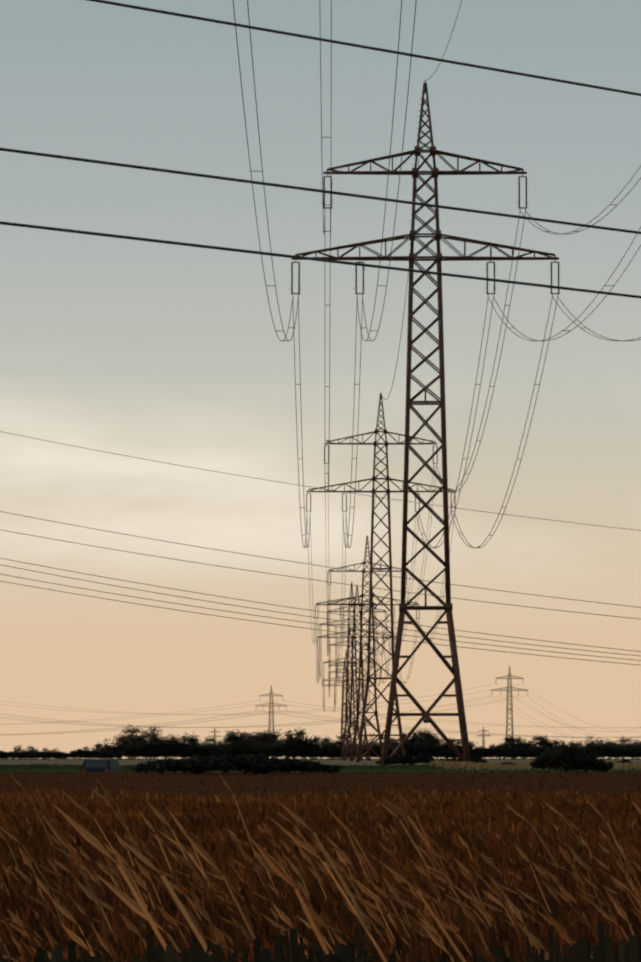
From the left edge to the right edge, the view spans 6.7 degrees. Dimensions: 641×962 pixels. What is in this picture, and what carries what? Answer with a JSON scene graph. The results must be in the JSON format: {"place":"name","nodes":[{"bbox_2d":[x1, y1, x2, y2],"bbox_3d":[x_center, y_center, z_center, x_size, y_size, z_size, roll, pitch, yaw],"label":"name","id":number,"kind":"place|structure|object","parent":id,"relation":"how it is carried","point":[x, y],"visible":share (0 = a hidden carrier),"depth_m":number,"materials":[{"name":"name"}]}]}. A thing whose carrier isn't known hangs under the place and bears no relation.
{"place":"outdoors","nodes":[
{"label":"outdoors","id":0,"kind":"place"},
{"bbox_2d":[256,685,286,732],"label":"pylon","id":1,"kind":"object","parent":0,"point":[270,693],"visible":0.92,"depth_m":3397.11,"materials":[{"name":"metal"}]},
{"bbox_2d":[0,771,640,961],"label":"grain field","id":2,"kind":"structure","parent":0,"point":[411,876],"depth_m":30.59,"materials":[{"name":"plant"}]},
{"bbox_2d":[0,759,640,799],"bbox_3d":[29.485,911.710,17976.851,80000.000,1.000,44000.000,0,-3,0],"label":"ground","id":3,"kind":"structure","parent":0,"point":[411,777],"depth_m":240.87,"materials":[{"name":"soil"}]},
{"bbox_2d":[4,752,19,759],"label":"understorey bush","id":4,"kind":"object","parent":3,"relation":"on","point":[9,755],"visible":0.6,"depth_m":2035.95,"materials":[{"name":"green plant"}]},
{"bbox_2d":[12,744,24,759],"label":"tree","id":5,"kind":"object","parent":3,"relation":"on","point":[18,748],"visible":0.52,"depth_m":2410.81,"materials":[{"name":"green plant"}]},
{"bbox_2d":[14,751,36,759],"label":"understorey bush","id":6,"kind":"object","parent":3,"relation":"on","point":[27,755],"visible":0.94,"depth_m":2030.50,"materials":[{"name":"green plant"}]},
{"bbox_2d":[24,745,37,759],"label":"tree","id":7,"kind":"object","parent":3,"relation":"on","point":[31,748],"visible":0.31,"depth_m":2273.38,"materials":[{"name":"green plant"}]},
{"bbox_2d":[35,751,60,759],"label":"understorey bush","id":8,"kind":"object","parent":3,"relation":"on","point":[44,754],"visible":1,"depth_m":2022.32,"materials":[{"name":"green plant"}]},
{"bbox_2d":[50,748,59,759],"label":"tree","id":9,"kind":"object","parent":3,"relation":"on","point":[53,751],"visible":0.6,"depth_m":2104.11,"materials":[{"name":"green plant"}]},
{"bbox_2d":[49,752,71,759],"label":"understorey bush","id":10,"kind":"object","parent":3,"relation":"on","point":[61,755],"visible":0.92,"depth_m":2030.81,"materials":[{"name":"green plant"}]},
{"bbox_2d":[65,749,93,759],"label":"understorey bush","id":11,"kind":"object","parent":3,"relation":"on","point":[79,753],"visible":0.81,"depth_m":2035.48,"materials":[{"name":"green plant"}]},
{"bbox_2d":[84,751,105,758],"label":"understorey bush","id":12,"kind":"object","parent":3,"relation":"on","point":[94,754],"visible":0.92,"depth_m":2034.56,"materials":[{"name":"green plant"}]},
{"bbox_2d":[90,742,107,750],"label":"tree","id":13,"kind":"object","parent":3,"relation":"on","point":[98,746],"visible":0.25,"depth_m":2279.11,"materials":[{"name":"green plant"}]},
{"bbox_2d":[80,759,124,771],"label":"car","id":14,"kind":"object","parent":3,"relation":"on","point":[100,765],"visible":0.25,"depth_m":299.49,"materials":[{"name":"black paint"}]},
{"bbox_2d":[96,751,121,758],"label":"understorey bush","id":15,"kind":"object","parent":3,"relation":"on","point":[110,757],"visible":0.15,"depth_m":2051.74,"materials":[{"name":"green plant"}]},
{"bbox_2d":[100,738,120,758],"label":"tree","id":16,"kind":"object","parent":3,"relation":"on","point":[105,746],"visible":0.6,"depth_m":2045.14,"materials":[{"name":"green plant"}]},
{"bbox_2d":[110,732,139,757],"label":"tree","id":17,"kind":"object","parent":3,"relation":"on","point":[118,738],"visible":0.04,"depth_m":2240.67,"materials":[{"name":"green plant"}]},
{"bbox_2d":[106,743,152,759],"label":"understorey bush","id":18,"kind":"object","parent":3,"relation":"on","point":[126,748],"visible":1,"depth_m":2036.62,"materials":[{"name":"green plant"}]},
{"bbox_2d":[116,724,151,759],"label":"tree","id":19,"kind":"object","parent":3,"relation":"on","point":[132,737],"visible":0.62,"depth_m":2104.79,"materials":[{"name":"green plant"}]},
{"bbox_2d":[122,741,167,759],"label":"understorey bush","id":20,"kind":"object","parent":3,"relation":"on","point":[156,749],"visible":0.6,"depth_m":2041.11,"materials":[{"name":"green plant"}]},
{"bbox_2d":[139,725,162,759],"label":"tree","id":21,"kind":"object","parent":3,"relation":"on","point":[153,733],"visible":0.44,"depth_m":2112.02,"materials":[{"name":"green plant"}]},
{"bbox_2d":[142,741,179,759],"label":"understorey bush","id":22,"kind":"object","parent":3,"relation":"on","point":[144,756],"visible":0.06,"depth_m":2045.94,"materials":[{"name":"green plant"}]},
{"bbox_2d":[153,736,179,759],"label":"tree","id":23,"kind":"object","parent":3,"relation":"on","point":[160,742],"visible":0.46,"depth_m":2045.69,"materials":[{"name":"green plant"}]},
{"bbox_2d":[130,758,203,774],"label":"bush","id":24,"kind":"object","parent":3,"relation":"on","point":[162,765],"visible":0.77,"depth_m":274.61,"materials":[{"name":"green plant"}]},
{"bbox_2d":[151,741,200,758],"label":"understorey bush","id":25,"kind":"object","parent":3,"relation":"on","point":[183,748],"visible":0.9,"depth_m":2041.28,"materials":[{"name":"green plant"}]},
{"bbox_2d":[170,732,205,746],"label":"tree","id":26,"kind":"object","parent":3,"relation":"on","point":[190,739],"visible":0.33,"depth_m":2103.24,"materials":[{"name":"green plant"}]},
{"bbox_2d":[178,745,208,758],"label":"understorey bush","id":27,"kind":"object","parent":3,"relation":"on","point":[188,755],"visible":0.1,"depth_m":2046.91,"materials":[{"name":"green plant"}]},
{"bbox_2d":[168,754,228,773],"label":"bush","id":28,"kind":"object","parent":3,"relation":"on","point":[191,758],"visible":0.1,"depth_m":277.65,"materials":[{"name":"green plant"}]},
{"bbox_2d":[200,741,212,746],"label":"tree","id":29,"kind":"object","parent":3,"relation":"on","point":[206,745],"visible":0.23,"depth_m":2053.69,"materials":[{"name":"green plant"}]},
{"bbox_2d":[199,736,219,744],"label":"tree","id":30,"kind":"object","parent":3,"relation":"on","point":[207,739],"visible":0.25,"depth_m":2214.65,"materials":[{"name":"green plant"}]},
{"bbox_2d":[207,737,228,745],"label":"tree","id":31,"kind":"object","parent":3,"relation":"on","point":[220,742],"visible":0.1,"depth_m":2188.31,"materials":[{"name":"green plant"}]},
{"bbox_2d":[180,753,271,774],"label":"bush","id":32,"kind":"object","parent":3,"relation":"on","point":[226,762],"visible":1,"depth_m":273.34,"materials":[{"name":"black plant"}]},
{"bbox_2d":[222,729,246,755],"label":"tree","id":33,"kind":"object","parent":3,"relation":"on","point":[231,737],"visible":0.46,"depth_m":2107.11,"materials":[{"name":"green plant"}]},
{"bbox_2d":[218,741,257,755],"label":"understorey bush","id":34,"kind":"object","parent":3,"relation":"on","point":[242,744],"visible":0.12,"depth_m":2043.16,"materials":[{"name":"green plant"}]},
{"bbox_2d":[236,730,248,738],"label":"tree","id":35,"kind":"object","parent":3,"relation":"on","point":[241,733],"visible":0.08,"depth_m":2190.36,"materials":[{"name":"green plant"}]},
{"bbox_2d":[241,733,259,744],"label":"tree","id":36,"kind":"object","parent":3,"relation":"on","point":[248,742],"visible":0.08,"depth_m":2081.75,"materials":[{"name":"green plant"}]},
{"bbox_2d":[241,728,284,749],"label":"tree","id":37,"kind":"object","parent":3,"relation":"on","point":[264,737],"visible":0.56,"depth_m":2037.71,"materials":[{"name":"green plant"}]},
{"bbox_2d":[232,753,293,773],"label":"bush","id":38,"kind":"object","parent":3,"relation":"on","point":[261,756],"visible":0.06,"depth_m":278.04,"materials":[{"name":"green plant"}]},
{"bbox_2d":[256,743,298,757],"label":"understorey bush","id":39,"kind":"object","parent":3,"relation":"on","point":[274,750],"visible":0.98,"depth_m":2020.09,"materials":[{"name":"green plant"}]},
{"bbox_2d":[253,757,323,774],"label":"bush","id":40,"kind":"object","parent":3,"relation":"on","point":[284,764],"visible":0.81,"depth_m":274.83,"materials":[{"name":"green plant"}]},
{"bbox_2d":[283,745,310,759],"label":"understorey bush","id":41,"kind":"object","parent":3,"relation":"on","point":[304,756],"visible":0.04,"depth_m":2037.19,"materials":[{"name":"green plant"}]},
{"bbox_2d":[274,727,321,759],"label":"tree","id":42,"kind":"object","parent":3,"relation":"on","point":[297,740],"visible":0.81,"depth_m":2028.35,"materials":[{"name":"green plant"}]},
{"bbox_2d":[299,745,340,759],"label":"understorey bush","id":43,"kind":"object","parent":3,"relation":"on","point":[314,752],"visible":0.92,"depth_m":2029.42,"materials":[{"name":"green plant"}]},
{"bbox_2d":[301,761,340,773],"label":"bush","id":44,"kind":"object","parent":3,"relation":"on","point":[333,768],"visible":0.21,"depth_m":277.14,"materials":[{"name":"green plant"}]},
{"bbox_2d":[307,735,335,759],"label":"tree","id":45,"kind":"object","parent":3,"relation":"on","point":[325,743],"visible":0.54,"depth_m":2035.05,"materials":[{"name":"green plant"}]},
{"bbox_2d":[2,771,640,794],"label":"field weeds","id":46,"kind":"object","parent":3,"relation":"on","point":[343,780],"visible":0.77,"depth_m":220.90,"materials":[{"name":"plant"}]},
{"bbox_2d":[315,745,343,759],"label":"understorey bush","id":47,"kind":"object","parent":3,"relation":"on","point":[324,755],"visible":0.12,"depth_m":2032.87,"materials":[{"name":"green plant"}]},
{"bbox_2d":[327,744,355,759],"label":"understorey bush","id":48,"kind":"object","parent":3,"relation":"on","point":[335,751],"visible":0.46,"depth_m":2028.58,"materials":[{"name":"green plant"}]},
{"bbox_2d":[331,732,353,759],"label":"tree","id":49,"kind":"object","parent":3,"relation":"on","point":[339,742],"visible":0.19,"depth_m":2041.58,"materials":[{"name":"green plant"}]},
{"bbox_2d":[324,659,361,757],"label":"pylon","id":50,"kind":"object","parent":3,"relation":"on","point":[342,694],"visible":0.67,"depth_m":2598.07,"materials":[{"name":"metal"}]},
{"bbox_2d":[323,650,369,759],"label":"pylon","id":51,"kind":"object","parent":3,"relation":"on","point":[343,680],"visible":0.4,"depth_m":2288.23,"materials":[{"name":"metal"}]},
{"bbox_2d":[323,627,372,758],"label":"pylon","id":52,"kind":"object","parent":3,"relation":"on","point":[348,681],"visible":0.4,"depth_m":1973.78,"materials":[{"name":"metal"}]},
{"bbox_2d":[319,581,383,759],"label":"pylon","id":53,"kind":"object","parent":3,"relation":"on","point":[347,692],"visible":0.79,"depth_m":1657.96,"materials":[{"name":"metal"}]},
{"bbox_2d":[317,586,395,760],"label":"pylon","id":54,"kind":"object","parent":3,"relation":"on","point":[353,637],"visible":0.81,"depth_m":1343.63,"materials":[{"name":"metal"}]},
{"bbox_2d":[347,746,381,759],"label":"understorey bush","id":55,"kind":"object","parent":3,"relation":"on","point":[377,751],"visible":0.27,"depth_m":2019.51,"materials":[{"name":"green plant"}]},
{"bbox_2d":[351,732,379,759],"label":"tree","id":56,"kind":"object","parent":3,"relation":"on","point":[371,743],"visible":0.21,"depth_m":2052.25,"materials":[{"name":"green plant"}]},
{"bbox_2d":[315,536,419,760],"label":"pylon","id":57,"kind":"object","parent":3,"relation":"on","point":[375,712],"visible":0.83,"depth_m":1028.83,"materials":[{"name":"metal"}]},
{"bbox_2d":[306,392,456,762],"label":"pylon","id":58,"kind":"object","parent":3,"relation":"on","point":[387,478],"visible":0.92,"depth_m":719.67,"materials":[{"name":"metal"}]},
{"bbox_2d":[373,747,409,756],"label":"understorey bush","id":59,"kind":"object","parent":3,"relation":"on","point":[390,751],"visible":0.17,"depth_m":2024.31,"materials":[{"name":"green plant"}]},
{"bbox_2d":[384,755,415,764],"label":"bush","id":60,"kind":"object","parent":3,"relation":"on","point":[401,759],"visible":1,"depth_m":395.75,"materials":[{"name":"green plant"}]},
{"bbox_2d":[388,742,418,756],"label":"understorey bush","id":61,"kind":"object","parent":3,"relation":"on","point":[412,754],"visible":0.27,"depth_m":2034.00,"materials":[{"name":"green plant"}]},
{"bbox_2d":[389,730,426,744],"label":"tree","id":62,"kind":"object","parent":3,"relation":"on","point":[413,737],"visible":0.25,"depth_m":2078.83,"materials":[{"name":"green plant"}]},
{"bbox_2d":[411,752,435,765],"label":"bush","id":63,"kind":"object","parent":3,"relation":"on","point":[423,758],"visible":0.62,"depth_m":400.03,"materials":[{"name":"green plant"}]},
{"bbox_2d":[289,81,560,765],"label":"pylon","id":64,"kind":"object","parent":3,"relation":"on","point":[447,606],"visible":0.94,"depth_m":400.43,"materials":[{"name":"metal"}]},
{"bbox_2d":[233,0,640,709],"bbox_3d":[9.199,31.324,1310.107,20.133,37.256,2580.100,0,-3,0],"label":"conductors","id":65,"kind":"object","parent":64,"relation":"attached to","point":[319,650],"visible":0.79,"depth_m":434.92,"materials":[{"name":"grey metal"}]},
{"bbox_2d":[410,729,440,744],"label":"tree","id":66,"kind":"object","parent":3,"relation":"on","point":[427,738],"visible":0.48,"depth_m":2122.90,"materials":[{"name":"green plant"}]},
{"bbox_2d":[428,731,440,740],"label":"tree","id":67,"kind":"object","parent":3,"relation":"on","point":[436,737],"visible":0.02,"depth_m":2213.14,"materials":[{"name":"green plant"}]},
{"bbox_2d":[432,748,457,758],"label":"understorey bush","id":68,"kind":"object","parent":3,"relation":"on","point":[437,754],"visible":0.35,"depth_m":2026.64,"materials":[{"name":"green plant"}]},
{"bbox_2d":[436,738,459,757],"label":"tree","id":69,"kind":"object","parent":3,"relation":"on","point":[444,745],"visible":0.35,"depth_m":2054.06,"materials":[{"name":"green plant"}]},
{"bbox_2d":[437,757,462,762],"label":"bush","id":70,"kind":"object","parent":3,"relation":"on","point":[454,759],"visible":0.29,"depth_m":398.16,"materials":[{"name":"green plant"}]},
{"bbox_2d":[442,746,481,757],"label":"understorey bush","id":71,"kind":"object","parent":3,"relation":"on","point":[459,749],"visible":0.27,"depth_m":2022.28,"materials":[{"name":"green plant"}]},
{"bbox_2d":[461,741,477,748],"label":"tree","id":72,"kind":"object","parent":3,"relation":"on","point":[471,744],"visible":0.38,"depth_m":2097.38,"materials":[{"name":"green plant"}]},
{"bbox_2d":[464,755,486,762],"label":"bush","id":73,"kind":"object","parent":3,"relation":"on","point":[474,759],"visible":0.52,"depth_m":401.00,"materials":[{"name":"green plant"}]},
{"bbox_2d":[473,748,493,759],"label":"understorey bush","id":74,"kind":"object","parent":3,"relation":"on","point":[480,751],"visible":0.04,"depth_m":2043.97,"materials":[{"name":"green plant"}]},
{"bbox_2d":[477,726,489,758],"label":"pylon","id":75,"kind":"object","parent":3,"relation":"on","point":[483,742],"visible":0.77,"depth_m":7391.26,"materials":[{"name":"metal"}]},
{"bbox_2d":[484,745,497,759],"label":"tree","id":76,"kind":"object","parent":3,"relation":"on","point":[493,749],"visible":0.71,"depth_m":2035.18,"materials":[{"name":"green plant"}]},
{"bbox_2d":[479,746,519,759],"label":"understorey bush","id":77,"kind":"object","parent":3,"relation":"on","point":[500,752],"visible":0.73,"depth_m":2035.00,"materials":[{"name":"green plant"}]},
{"bbox_2d":[491,666,525,759],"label":"pylon","id":78,"kind":"object","parent":3,"relation":"on","point":[507,687],"visible":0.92,"depth_m":2897.48,"materials":[{"name":"metal"}]},
{"bbox_2d":[500,761,517,765],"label":"bush","id":79,"kind":"object","parent":3,"relation":"on","point":[507,763],"visible":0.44,"depth_m":347.38,"materials":[{"name":"green plant"}]},
{"bbox_2d":[498,735,529,759],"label":"tree","id":80,"kind":"object","parent":3,"relation":"on","point":[510,742],"visible":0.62,"depth_m":2070.53,"materials":[{"name":"green plant"}]},
{"bbox_2d":[503,746,529,759],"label":"understorey bush","id":81,"kind":"object","parent":3,"relation":"on","point":[513,748],"visible":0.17,"depth_m":2049.57,"materials":[{"name":"green plant"}]},
{"bbox_2d":[521,738,535,759],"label":"tree","id":82,"kind":"object","parent":3,"relation":"on","point":[529,743],"visible":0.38,"depth_m":2258.03,"materials":[{"name":"green plant"}]},
{"bbox_2d":[514,745,547,759],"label":"understorey bush","id":83,"kind":"object","parent":3,"relation":"on","point":[535,750],"visible":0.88,"depth_m":2026.84,"materials":[{"name":"green plant"}]},
{"bbox_2d":[428,760,640,769],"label":"dry verge grass","id":84,"kind":"structure","parent":3,"relation":"on","point":[448,764],"depth_m":318.95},
{"bbox_2d":[526,733,543,744],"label":"tree","id":85,"kind":"object","parent":3,"relation":"on","point":[534,737],"visible":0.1,"depth_m":2434.43,"materials":[{"name":"green plant"}]},
{"bbox_2d":[535,735,554,748],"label":"tree","id":86,"kind":"object","parent":3,"relation":"on","point":[544,742],"visible":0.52,"depth_m":2074.01,"materials":[{"name":"green plant"}]},
{"bbox_2d":[529,756,564,771],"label":"bush","id":87,"kind":"object","parent":3,"relation":"on","point":[539,765],"visible":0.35,"depth_m":287.85,"materials":[{"name":"green plant"}]},
{"bbox_2d":[551,738,567,746],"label":"tree","id":88,"kind":"object","parent":3,"relation":"on","point":[556,742],"visible":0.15,"depth_m":2393.32,"materials":[{"name":"green plant"}]},
{"bbox_2d":[533,741,597,772],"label":"bush","id":89,"kind":"object","parent":3,"relation":"on","point":[565,754],"visible":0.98,"depth_m":286.03,"materials":[{"name":"green plant"}]},
{"bbox_2d":[568,741,581,748],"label":"tree","id":90,"kind":"object","parent":3,"relation":"on","point":[574,744],"visible":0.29,"depth_m":2038.90,"materials":[{"name":"green plant"}]},
{"bbox_2d":[563,758,613,772],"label":"bush","id":91,"kind":"object","parent":3,"relation":"on","point":[600,765],"visible":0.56,"depth_m":286.81,"materials":[{"name":"green plant"}]},
{"bbox_2d":[582,748,599,757],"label":"understorey bush","id":92,"kind":"object","parent":3,"relation":"on","point":[588,752],"visible":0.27,"depth_m":2025.29,"materials":[{"name":"green plant"}]},
{"bbox_2d":[582,733,610,749],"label":"tree","id":93,"kind":"object","parent":3,"relation":"on","point":[588,745],"visible":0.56,"depth_m":2039.17,"materials":[{"name":"green plant"}]},
{"bbox_2d":[590,739,612,759],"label":"tree","id":94,"kind":"object","parent":3,"relation":"on","point":[611,741],"visible":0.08,"depth_m":2263.81,"materials":[{"name":"green plant"}]},
{"bbox_2d":[587,745,622,759],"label":"understorey bush","id":95,"kind":"object","parent":3,"relation":"on","point":[609,751],"visible":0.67,"depth_m":2032.18,"materials":[{"name":"green plant"}]},
{"bbox_2d":[605,746,640,759],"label":"understorey bush","id":96,"kind":"object","parent":3,"relation":"on","point":[625,752],"visible":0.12,"depth_m":2046.07,"materials":[{"name":"green plant"}]},
{"bbox_2d":[613,736,632,759],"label":"tree","id":97,"kind":"object","parent":3,"relation":"on","point":[624,741],"visible":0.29,"depth_m":2217.28,"materials":[{"name":"green plant"}]},
{"bbox_2d":[616,759,632,763],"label":"bush","id":98,"kind":"object","parent":3,"relation":"on","point":[624,761],"visible":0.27,"depth_m":355.32,"materials":[{"name":"green plant"}]},
{"bbox_2d":[614,743,639,759],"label":"understorey bush","id":99,"kind":"object","parent":3,"relation":"on","point":[631,746],"depth_m":2189.46,"materials":[{"name":"green plant"}]},
{"bbox_2d":[617,746,640,759],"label":"understorey bush","id":100,"kind":"object","parent":3,"relation":"on","point":[632,753],"visible":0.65,"depth_m":2045.20,"materials":[{"name":"green plant"}]},
{"bbox_2d":[625,737,639,744],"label":"tree","id":101,"kind":"object","parent":3,"relation":"on","point":[634,742],"visible":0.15,"depth_m":2372.84,"materials":[{"name":"green plant"}]},
{"bbox_2d":[0,0,640,297],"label":"power lines","id":102,"kind":"object","parent":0,"point":[312,189],"visible":1,"depth_m":89.47,"materials":[{"name":"grey"}]},
{"bbox_2d":[0,431,640,664],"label":"crossing line conductors","id":103,"kind":"object","parent":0,"point":[316,580],"visible":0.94,"depth_m":597.38,"materials":[{"name":"grey metal"}]},
{"bbox_2d":[0,763,640,772],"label":"green verge grass","id":104,"kind":"structure","parent":0,"point":[128,767],"depth_m":324.91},
{"bbox_2d":[0,0,640,758],"label":"sky","id":105,"kind":"structure","parent":0,"point":[172,354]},
{"bbox_2d":[1,923,640,961],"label":"grass","id":106,"kind":"structure","parent":0,"point":[603,951],"depth_m":9.27,"materials":[{"name":"plant"}]},
{"bbox_2d":[3,688,639,741],"bbox_3d":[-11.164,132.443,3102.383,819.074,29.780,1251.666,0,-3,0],"label":"line conductors","id":107,"kind":"object","parent":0,"point":[337,719],"visible":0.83,"depth_m":3274.45,"materials":[{"name":"grey"}]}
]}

